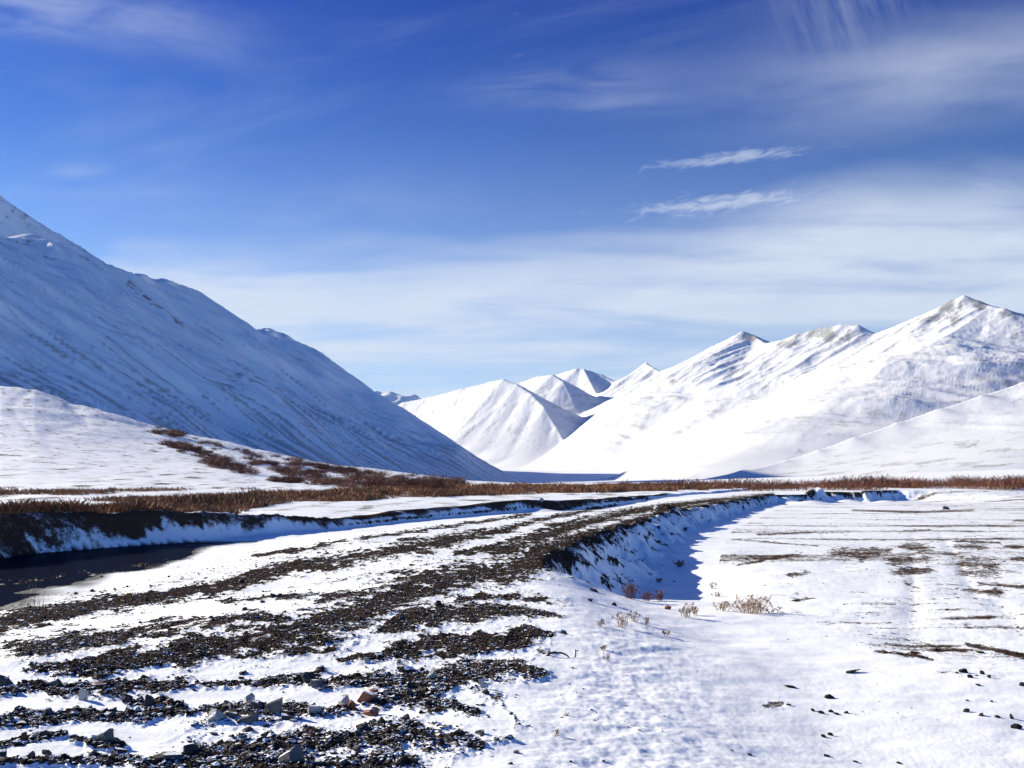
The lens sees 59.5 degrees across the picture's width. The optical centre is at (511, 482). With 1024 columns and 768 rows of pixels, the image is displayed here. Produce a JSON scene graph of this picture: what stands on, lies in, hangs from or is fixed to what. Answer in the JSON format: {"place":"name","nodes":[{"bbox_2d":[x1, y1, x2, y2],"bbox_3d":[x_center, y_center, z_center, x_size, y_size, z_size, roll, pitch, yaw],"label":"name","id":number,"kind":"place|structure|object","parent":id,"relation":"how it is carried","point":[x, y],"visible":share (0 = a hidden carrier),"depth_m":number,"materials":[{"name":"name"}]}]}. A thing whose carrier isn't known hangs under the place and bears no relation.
{"place":"outdoors","nodes":[
{"label":"outdoors","id":0,"kind":"place"},
{"bbox_2d":[0,542,228,606],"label":"river","id":1,"kind":"structure","parent":0,"point":[38,566],"depth_m":25.33,"materials":[{"name":"liquid"}]},
{"bbox_2d":[0,195,523,482],"bbox_3d":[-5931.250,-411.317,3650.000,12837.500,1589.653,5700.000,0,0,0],"label":"mountain","id":2,"kind":"structure","parent":0,"point":[79,325],"depth_m":1986.69,"materials":[{"name":"snow"}]},
{"bbox_2d":[0,502,680,767],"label":"gravel","id":3,"kind":"structure","parent":0,"point":[257,757],"depth_m":7.63,"materials":[{"name":"gravel"}]},
{"bbox_2d":[43,707,52,712],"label":"stone","id":4,"kind":"object","parent":3,"relation":"on","point":[48,710],"visible":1,"depth_m":6.52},
{"bbox_2d":[144,694,154,706],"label":"rock","id":5,"kind":"object","parent":3,"relation":"on","point":[149,700],"visible":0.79,"depth_m":6.81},
{"bbox_2d":[278,744,304,763],"bbox_3d":[-1.331,1.655,5.401,0.156,0.115,0.109,-25,-12,24],"label":"rock","id":6,"kind":"object","parent":3,"relation":"on","point":[294,754],"visible":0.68,"depth_m":5.38,"materials":[{"name":"stone"}]},
{"bbox_2d":[288,740,296,745],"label":"stone","id":7,"kind":"object","parent":3,"relation":"on","point":[290,742],"visible":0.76,"depth_m":5.77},
{"bbox_2d":[307,705,321,713],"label":"rock","id":8,"kind":"object","parent":3,"relation":"on","point":[313,709],"visible":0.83,"depth_m":6.55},
{"bbox_2d":[355,730,362,735],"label":"stone","id":9,"kind":"object","parent":3,"relation":"on","point":[357,732],"visible":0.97,"depth_m":5.93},
{"bbox_2d":[374,391,420,404],"bbox_3d":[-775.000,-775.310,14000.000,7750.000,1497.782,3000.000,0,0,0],"label":"hills","id":10,"kind":"structure","parent":0,"point":[395,398],"depth_m":13699.27,"materials":[{"name":"snow"}]},
{"bbox_2d":[0,386,1023,767],"bbox_3d":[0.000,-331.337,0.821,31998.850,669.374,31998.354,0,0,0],"label":"ground","id":11,"kind":"structure","parent":0,"point":[710,682],"depth_m":13.09,"materials":[{"name":"snow"}]},
{"bbox_2d":[0,749,6,756],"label":"stone","id":12,"kind":"object","parent":11,"relation":"on","point":[3,752],"visible":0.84,"depth_m":5.54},
{"bbox_2d":[0,675,13,685],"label":"rock","id":13,"kind":"object","parent":11,"relation":"on","point":[5,681],"visible":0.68,"depth_m":7.46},
{"bbox_2d":[12,687,18,693],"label":"stone","id":14,"kind":"object","parent":11,"relation":"on","point":[15,690],"visible":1,"depth_m":7.13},
{"bbox_2d":[26,751,35,757],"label":"stone","id":15,"kind":"object","parent":11,"relation":"on","point":[30,754],"visible":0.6,"depth_m":5.57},
{"bbox_2d":[41,730,49,735],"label":"stone","id":16,"kind":"object","parent":11,"relation":"on","point":[44,733],"visible":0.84,"depth_m":5.99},
{"bbox_2d":[42,749,51,754],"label":"stone","id":17,"kind":"object","parent":11,"relation":"on","point":[46,751],"visible":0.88,"depth_m":5.64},
{"bbox_2d":[47,678,57,685],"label":"rock","id":18,"kind":"object","parent":11,"relation":"on","point":[52,683],"visible":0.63,"depth_m":7.43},
{"bbox_2d":[78,688,87,700],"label":"rock","id":19,"kind":"object","parent":11,"relation":"on","point":[83,694],"visible":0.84,"depth_m":6.99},
{"bbox_2d":[79,641,87,646],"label":"rock","id":20,"kind":"object","parent":11,"relation":"on","point":[83,644],"visible":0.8,"depth_m":9.35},
{"bbox_2d":[91,681,106,686],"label":"rock","id":21,"kind":"object","parent":11,"relation":"on","point":[97,683],"visible":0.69,"depth_m":7.39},
{"bbox_2d":[95,728,113,740],"bbox_3d":[-2.678,1.669,5.895,0.116,0.074,0.081,-21,-13,15],"label":"rock","id":22,"kind":"object","parent":11,"relation":"on","point":[107,735],"visible":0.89,"depth_m":5.88,"materials":[{"name":"stone"}]},
{"bbox_2d":[106,712,114,717],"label":"stone","id":23,"kind":"object","parent":11,"relation":"on","point":[110,714],"visible":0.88,"depth_m":6.49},
{"bbox_2d":[111,749,117,755],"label":"stone","id":24,"kind":"object","parent":11,"relation":"on","point":[114,752],"visible":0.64,"depth_m":5.65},
{"bbox_2d":[115,747,128,753],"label":"rock","id":25,"kind":"object","parent":11,"relation":"on","point":[120,750],"visible":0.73,"depth_m":5.74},
{"bbox_2d":[0,486,258,501],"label":"dead grass","id":26,"kind":"structure","parent":11,"relation":"on","point":[52,491],"depth_m":83.28,"materials":[{"name":"plant"}]},
{"bbox_2d":[133,706,140,711],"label":"rock","id":27,"kind":"object","parent":11,"relation":"on","point":[136,708],"visible":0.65,"depth_m":6.64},
{"bbox_2d":[147,427,167,432],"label":"bush","id":28,"kind":"object","parent":11,"relation":"on","point":[154,430],"visible":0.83,"depth_m":385.69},
{"bbox_2d":[154,438,177,445],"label":"bush","id":29,"kind":"object","parent":11,"relation":"on","point":[162,443],"visible":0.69,"depth_m":321.94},
{"bbox_2d":[153,751,181,759],"bbox_3d":[-2.125,1.682,5.515,0.171,0.045,0.122,0,0,44],"label":"rock","id":30,"kind":"object","parent":11,"relation":"on","point":[169,754],"visible":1,"depth_m":5.49,"materials":[{"name":"stone"}]},
{"bbox_2d":[165,698,173,703],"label":"rock","id":31,"kind":"object","parent":11,"relation":"on","point":[169,700],"visible":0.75,"depth_m":6.83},
{"bbox_2d":[166,429,185,436],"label":"bush","id":32,"kind":"object","parent":11,"relation":"on","point":[178,433],"visible":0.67,"depth_m":388.58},
{"bbox_2d":[173,448,189,452],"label":"bush","id":33,"kind":"object","parent":11,"relation":"on","point":[180,449],"visible":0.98,"depth_m":273.12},
{"bbox_2d":[172,441,200,450],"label":"bush","id":34,"kind":"object","parent":11,"relation":"on","point":[190,447],"visible":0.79,"depth_m":286.47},
{"bbox_2d":[183,744,198,754],"bbox_3d":[-2.030,1.699,5.654,0.089,0.098,0.099,0,0,-41],"label":"rock","id":35,"kind":"object","parent":11,"relation":"on","point":[188,749],"visible":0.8,"depth_m":5.63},
{"bbox_2d":[184,444,205,450],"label":"bush","id":36,"kind":"object","parent":11,"relation":"on","point":[196,447],"visible":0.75,"depth_m":287.63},
{"bbox_2d":[190,453,206,456],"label":"bush","id":37,"kind":"object","parent":11,"relation":"on","point":[200,455],"visible":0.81,"depth_m":264.69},
{"bbox_2d":[195,457,215,463],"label":"bush","id":38,"kind":"object","parent":11,"relation":"on","point":[203,461],"visible":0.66,"depth_m":220.71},
{"bbox_2d":[205,709,225,721],"bbox_3d":[-2.111,1.666,6.391,0.116,0.096,0.097,6,-5,5],"label":"rock","id":39,"kind":"object","parent":11,"relation":"on","point":[216,714],"visible":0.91,"depth_m":6.37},
{"bbox_2d":[201,451,234,461],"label":"bush","id":40,"kind":"object","parent":11,"relation":"on","point":[224,456],"visible":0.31,"depth_m":256.52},
{"bbox_2d":[202,454,234,463],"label":"bush","id":41,"kind":"object","parent":11,"relation":"on","point":[217,459],"visible":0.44,"depth_m":218.50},
{"bbox_2d":[207,460,230,468],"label":"bush","id":42,"kind":"object","parent":11,"relation":"on","point":[219,467],"visible":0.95,"depth_m":193.84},
{"bbox_2d":[224,710,236,718],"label":"rock","id":43,"kind":"object","parent":11,"relation":"on","point":[231,714],"visible":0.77,"depth_m":6.47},
{"bbox_2d":[219,461,245,468],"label":"bush","id":44,"kind":"object","parent":11,"relation":"on","point":[232,464],"visible":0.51,"depth_m":198.72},
{"bbox_2d":[225,467,248,473],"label":"bush","id":45,"kind":"object","parent":11,"relation":"on","point":[241,471],"visible":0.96,"depth_m":175.42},
{"bbox_2d":[227,458,264,471],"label":"bush","id":46,"kind":"object","parent":11,"relation":"on","point":[238,466],"visible":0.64,"depth_m":186.02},
{"bbox_2d":[241,726,253,731],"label":"rock","id":47,"kind":"object","parent":11,"relation":"on","point":[248,729],"visible":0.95,"depth_m":6.14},
{"bbox_2d":[239,713,257,723],"bbox_3d":[-1.869,1.680,6.366,0.132,0.064,0.093,-9,0,13],"label":"rock","id":48,"kind":"object","parent":11,"relation":"on","point":[251,718],"visible":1,"depth_m":6.34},
{"bbox_2d":[243,693,254,702],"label":"rock","id":49,"kind":"object","parent":11,"relation":"on","point":[250,697],"visible":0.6,"depth_m":6.95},
{"bbox_2d":[242,452,258,459],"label":"bush","id":50,"kind":"object","parent":11,"relation":"on","point":[250,457],"visible":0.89,"depth_m":291.20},
{"bbox_2d":[244,467,263,473],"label":"bush","id":51,"kind":"object","parent":11,"relation":"on","point":[252,471],"visible":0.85,"depth_m":177.54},
{"bbox_2d":[250,700,260,709],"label":"rock","id":52,"kind":"object","parent":11,"relation":"on","point":[255,704],"visible":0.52,"depth_m":6.71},
{"bbox_2d":[265,697,282,713],"bbox_3d":[-1.740,1.642,6.575,0.129,0.173,0.083,15,5,12],"label":"rock","id":53,"kind":"object","parent":11,"relation":"on","point":[274,706],"visible":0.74,"depth_m":6.54,"materials":[{"name":"stone"}]},
{"bbox_2d":[264,474,283,481],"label":"bush","id":54,"kind":"object","parent":11,"relation":"on","point":[273,479],"visible":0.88,"depth_m":153.42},
{"bbox_2d":[267,465,288,472],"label":"bush","id":55,"kind":"object","parent":11,"relation":"on","point":[279,471],"visible":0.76,"depth_m":203.76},
{"bbox_2d":[264,464,291,469],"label":"bush","id":56,"kind":"object","parent":11,"relation":"on","point":[273,467],"visible":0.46,"depth_m":224.12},
{"bbox_2d":[268,469,307,482],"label":"bush","id":57,"kind":"object","parent":11,"relation":"on","point":[296,479],"visible":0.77,"depth_m":153.38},
{"bbox_2d":[281,713,295,719],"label":"rock","id":58,"kind":"object","parent":11,"relation":"on","point":[285,716],"visible":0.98,"depth_m":6.41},
{"bbox_2d":[279,469,300,475],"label":"bush","id":59,"kind":"object","parent":11,"relation":"on","point":[292,473],"visible":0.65,"depth_m":189.15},
{"bbox_2d":[280,458,301,466],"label":"bush","id":60,"kind":"object","parent":11,"relation":"on","point":[292,463],"visible":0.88,"depth_m":292.69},
{"bbox_2d":[281,477,302,482],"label":"bush","id":61,"kind":"object","parent":11,"relation":"on","point":[286,481],"visible":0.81,"depth_m":152.80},
{"bbox_2d":[277,472,306,481],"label":"bush","id":62,"kind":"object","parent":11,"relation":"on","point":[293,476],"visible":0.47,"depth_m":155.50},
{"bbox_2d":[276,461,310,472],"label":"bush","id":63,"kind":"object","parent":11,"relation":"on","point":[293,467],"visible":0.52,"depth_m":210.63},
{"bbox_2d":[288,468,312,475],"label":"bush","id":64,"kind":"object","parent":11,"relation":"on","point":[302,472],"visible":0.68,"depth_m":192.63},
{"bbox_2d":[292,461,311,466],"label":"bush","id":65,"kind":"object","parent":11,"relation":"on","point":[303,464],"visible":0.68,"depth_m":296.06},
{"bbox_2d":[300,672,315,682],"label":"rock","id":66,"kind":"object","parent":11,"relation":"on","point":[307,677],"visible":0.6,"depth_m":7.60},
{"bbox_2d":[308,730,315,737],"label":"rock","id":67,"kind":"object","parent":11,"relation":"on","point":[311,734],"visible":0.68,"depth_m":5.96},
{"bbox_2d":[302,473,322,479],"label":"bush","id":68,"kind":"object","parent":11,"relation":"on","point":[305,475],"visible":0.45,"depth_m":170.95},
{"bbox_2d":[303,466,322,473],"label":"bush","id":69,"kind":"object","parent":11,"relation":"on","point":[310,471],"visible":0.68,"depth_m":211.27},
{"bbox_2d":[299,475,328,485],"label":"bush","id":70,"kind":"object","parent":11,"relation":"on","point":[315,481],"visible":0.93,"depth_m":144.10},
{"bbox_2d":[310,679,322,687],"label":"rock","id":71,"kind":"object","parent":11,"relation":"on","point":[316,683],"visible":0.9,"depth_m":7.42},
{"bbox_2d":[311,462,333,468],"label":"bush","id":72,"kind":"object","parent":11,"relation":"on","point":[322,465],"visible":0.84,"depth_m":302.93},
{"bbox_2d":[322,465,342,470],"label":"bush","id":73,"kind":"object","parent":11,"relation":"on","point":[327,467],"visible":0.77,"depth_m":301.33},
{"bbox_2d":[319,477,352,484],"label":"bush","id":74,"kind":"object","parent":11,"relation":"on","point":[335,481],"visible":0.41,"depth_m":148.17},
{"bbox_2d":[323,474,351,484],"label":"bush","id":75,"kind":"object","parent":11,"relation":"on","point":[333,482],"visible":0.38,"depth_m":150.31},
{"bbox_2d":[331,468,350,473],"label":"bush","id":76,"kind":"object","parent":11,"relation":"on","point":[338,471],"visible":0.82,"depth_m":285.66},
{"bbox_2d":[329,478,355,486],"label":"bush","id":77,"kind":"object","parent":11,"relation":"on","point":[340,483],"visible":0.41,"depth_m":133.20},
{"bbox_2d":[338,694,349,704],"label":"rock","id":78,"kind":"object","parent":11,"relation":"on","point":[344,699],"visible":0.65,"depth_m":6.93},
{"bbox_2d":[338,475,360,481],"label":"bush","id":79,"kind":"object","parent":11,"relation":"on","point":[355,478],"visible":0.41,"depth_m":180.17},
{"bbox_2d":[348,700,355,708],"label":"rock","id":80,"kind":"object","parent":11,"relation":"on","point":[351,704],"visible":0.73,"depth_m":6.71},
{"bbox_2d":[337,479,367,487],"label":"bush","id":81,"kind":"object","parent":11,"relation":"on","point":[357,483],"visible":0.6,"depth_m":127.74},
{"bbox_2d":[0,481,709,514],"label":"grass","id":82,"kind":"structure","parent":11,"relation":"on","point":[222,502],"depth_m":71.48,"materials":[{"name":"plant"}]},
{"bbox_2d":[342,469,369,478],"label":"bush","id":83,"kind":"object","parent":11,"relation":"on","point":[359,475],"visible":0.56,"depth_m":194.85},
{"bbox_2d":[353,745,360,751],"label":"stone","id":84,"kind":"object","parent":11,"relation":"on","point":[356,748],"visible":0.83,"depth_m":5.60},
{"bbox_2d":[356,723,369,731],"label":"rock","id":85,"kind":"object","parent":11,"relation":"on","point":[361,727],"visible":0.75,"depth_m":6.06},
{"bbox_2d":[357,691,377,702],"bbox_3d":[-1.114,1.667,6.933,0.140,0.109,0.125,0,0,-34],"label":"rock","id":86,"kind":"object","parent":11,"relation":"on","point":[365,696],"visible":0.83,"depth_m":6.90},
{"bbox_2d":[353,472,385,483],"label":"bush","id":87,"kind":"object","parent":11,"relation":"on","point":[366,478],"visible":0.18,"depth_m":163.17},
{"bbox_2d":[362,707,379,715],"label":"rock","id":88,"kind":"object","parent":11,"relation":"on","point":[371,711],"visible":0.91,"depth_m":6.55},
{"bbox_2d":[362,474,395,486],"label":"bush","id":89,"kind":"object","parent":11,"relation":"on","point":[370,484],"visible":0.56,"depth_m":125.90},
{"bbox_2d":[361,471,402,486],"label":"bush","id":90,"kind":"object","parent":11,"relation":"on","point":[377,478],"visible":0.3,"depth_m":131.88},
{"bbox_2d":[381,478,415,487],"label":"bush","id":91,"kind":"object","parent":11,"relation":"on","point":[402,483],"visible":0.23,"depth_m":121.75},
{"bbox_2d":[401,714,409,719],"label":"stone","id":92,"kind":"object","parent":11,"relation":"on","point":[406,716],"visible":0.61,"depth_m":6.27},
{"bbox_2d":[397,666,416,672],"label":"rock","id":93,"kind":"object","parent":11,"relation":"on","point":[405,669],"visible":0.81,"depth_m":7.96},
{"bbox_2d":[393,474,437,485],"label":"bush","id":94,"kind":"object","parent":11,"relation":"on","point":[409,482],"visible":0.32,"depth_m":138.93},
{"bbox_2d":[404,476,455,488],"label":"bush","id":95,"kind":"object","parent":11,"relation":"on","point":[426,485],"visible":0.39,"depth_m":118.73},
{"bbox_2d":[426,667,436,678],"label":"rock","id":96,"kind":"object","parent":11,"relation":"on","point":[432,673],"visible":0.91,"depth_m":7.67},
{"bbox_2d":[435,733,443,737],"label":"rock","id":97,"kind":"object","parent":11,"relation":"on","point":[439,735],"visible":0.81,"depth_m":5.80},
{"bbox_2d":[428,480,464,488],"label":"bush","id":98,"kind":"object","parent":11,"relation":"on","point":[443,484],"visible":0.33,"depth_m":118.57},
{"bbox_2d":[440,478,468,484],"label":"bush","id":99,"kind":"object","parent":11,"relation":"on","point":[460,481],"visible":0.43,"depth_m":188.90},
{"bbox_2d":[474,729,484,734],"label":"rock","id":100,"kind":"object","parent":11,"relation":"on","point":[480,732],"visible":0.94,"depth_m":5.91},
{"bbox_2d":[478,679,484,688],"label":"rock","id":101,"kind":"object","parent":11,"relation":"on","point":[481,683],"visible":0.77,"depth_m":7.35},
{"bbox_2d":[546,649,578,657],"bbox_3d":[0.503,1.715,8.945,0.333,0.097,0.063,0,0,4],"label":"stick","id":102,"kind":"object","parent":11,"relation":"on","point":[548,654],"visible":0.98,"depth_m":8.94,"materials":[{"name":"grey plant"}]},
{"bbox_2d":[612,611,629,627],"bbox_3d":[1.365,1.745,11.323,0.215,0.223,0.318,0,0,28],"label":"dry weed","id":103,"kind":"object","parent":11,"relation":"on","point":[622,619],"visible":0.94,"depth_m":11.31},
{"bbox_2d":[620,583,639,599],"bbox_3d":[2.115,1.954,16.084,0.383,0.308,0.428,0,0,13],"label":"twiggy shrub","id":104,"kind":"object","parent":11,"relation":"on","point":[631,590],"visible":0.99,"depth_m":16.08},
{"bbox_2d":[629,610,640,621],"bbox_3d":[1.657,1.795,11.979,0.185,0.185,0.168,0,0,9],"label":"dry weed","id":105,"kind":"object","parent":11,"relation":"on","point":[630,611],"visible":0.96,"depth_m":11.99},
{"bbox_2d":[641,591,652,600],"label":"twiggy shrub","id":106,"kind":"object","parent":11,"relation":"on","point":[648,596],"visible":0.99,"depth_m":16.36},
{"bbox_2d":[653,590,664,600],"bbox_3d":[2.685,2.064,16.424,0.229,0.235,0.234,0,0,11],"label":"twiggy shrub","id":107,"kind":"object","parent":11,"relation":"on","point":[660,596],"visible":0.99,"depth_m":16.40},
{"bbox_2d":[672,559,685,566],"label":"twiggy shrub","id":108,"kind":"object","parent":11,"relation":"on","point":[679,563],"visible":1,"depth_m":30.75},
{"bbox_2d":[678,602,693,617],"bbox_3d":[2.619,1.929,13.550,0.238,0.262,0.218,0,0,-45],"label":"dry weed","id":109,"kind":"object","parent":11,"relation":"on","point":[684,610],"visible":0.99,"depth_m":13.56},
{"bbox_2d":[690,604,698,614],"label":"dry weed","id":110,"kind":"object","parent":11,"relation":"on","point":[695,612],"visible":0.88,"depth_m":14.05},
{"bbox_2d":[712,600,734,610],"bbox_3d":[3.498,2.061,14.859,0.288,0.189,0.394,0,0,-27],"label":"dry weed","id":111,"kind":"object","parent":11,"relation":"on","point":[723,608],"visible":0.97,"depth_m":14.86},
{"bbox_2d":[720,594,771,613],"bbox_3d":[3.868,1.987,14.574,0.705,0.341,0.755,0,0,-9],"label":"dry weed","id":112,"kind":"object","parent":11,"relation":"on","point":[744,605],"visible":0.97,"depth_m":14.58,"materials":[{"name":"plant"}]},
{"bbox_2d":[763,604,782,612],"bbox_3d":[4.260,2.079,14.678,0.350,0.180,0.279,0,0,-19],"label":"dry weed","id":113,"kind":"object","parent":11,"relation":"on","point":[767,609],"visible":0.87,"depth_m":14.67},
{"bbox_2d":[618,473,1023,490],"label":"willow undergrowth","id":114,"kind":"object","parent":11,"relation":"on","point":[979,481],"visible":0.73,"depth_m":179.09,"materials":[{"name":"plant"}]},
{"bbox_2d":[824,694,834,698],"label":"earth clod","id":115,"kind":"object","parent":11,"relation":"on","point":[828,696],"visible":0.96,"depth_m":8.13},
{"bbox_2d":[958,668,967,672],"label":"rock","id":116,"kind":"object","parent":11,"relation":"on","point":[963,670],"visible":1,"depth_m":9.19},
{"bbox_2d":[1010,723,1022,728],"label":"earth clod","id":117,"kind":"object","parent":11,"relation":"on","point":[1016,726],"visible":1,"depth_m":7.13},
{"bbox_2d":[0,0,1023,398],"label":"sky","id":118,"kind":"structure","parent":0,"point":[429,198],"materials":[{"name":"blue"}]},
{"bbox_2d":[398,295,1023,480],"bbox_3d":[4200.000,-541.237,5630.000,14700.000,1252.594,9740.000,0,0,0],"label":"mountain range","id":119,"kind":"structure","parent":0,"point":[940,389],"depth_m":4134.42,"materials":[{"name":"snow"}]},
{"bbox_2d":[722,510,1023,719],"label":"dirt","id":120,"kind":"structure","parent":0,"point":[998,584],"depth_m":22.17,"materials":[{"name":"soil"}]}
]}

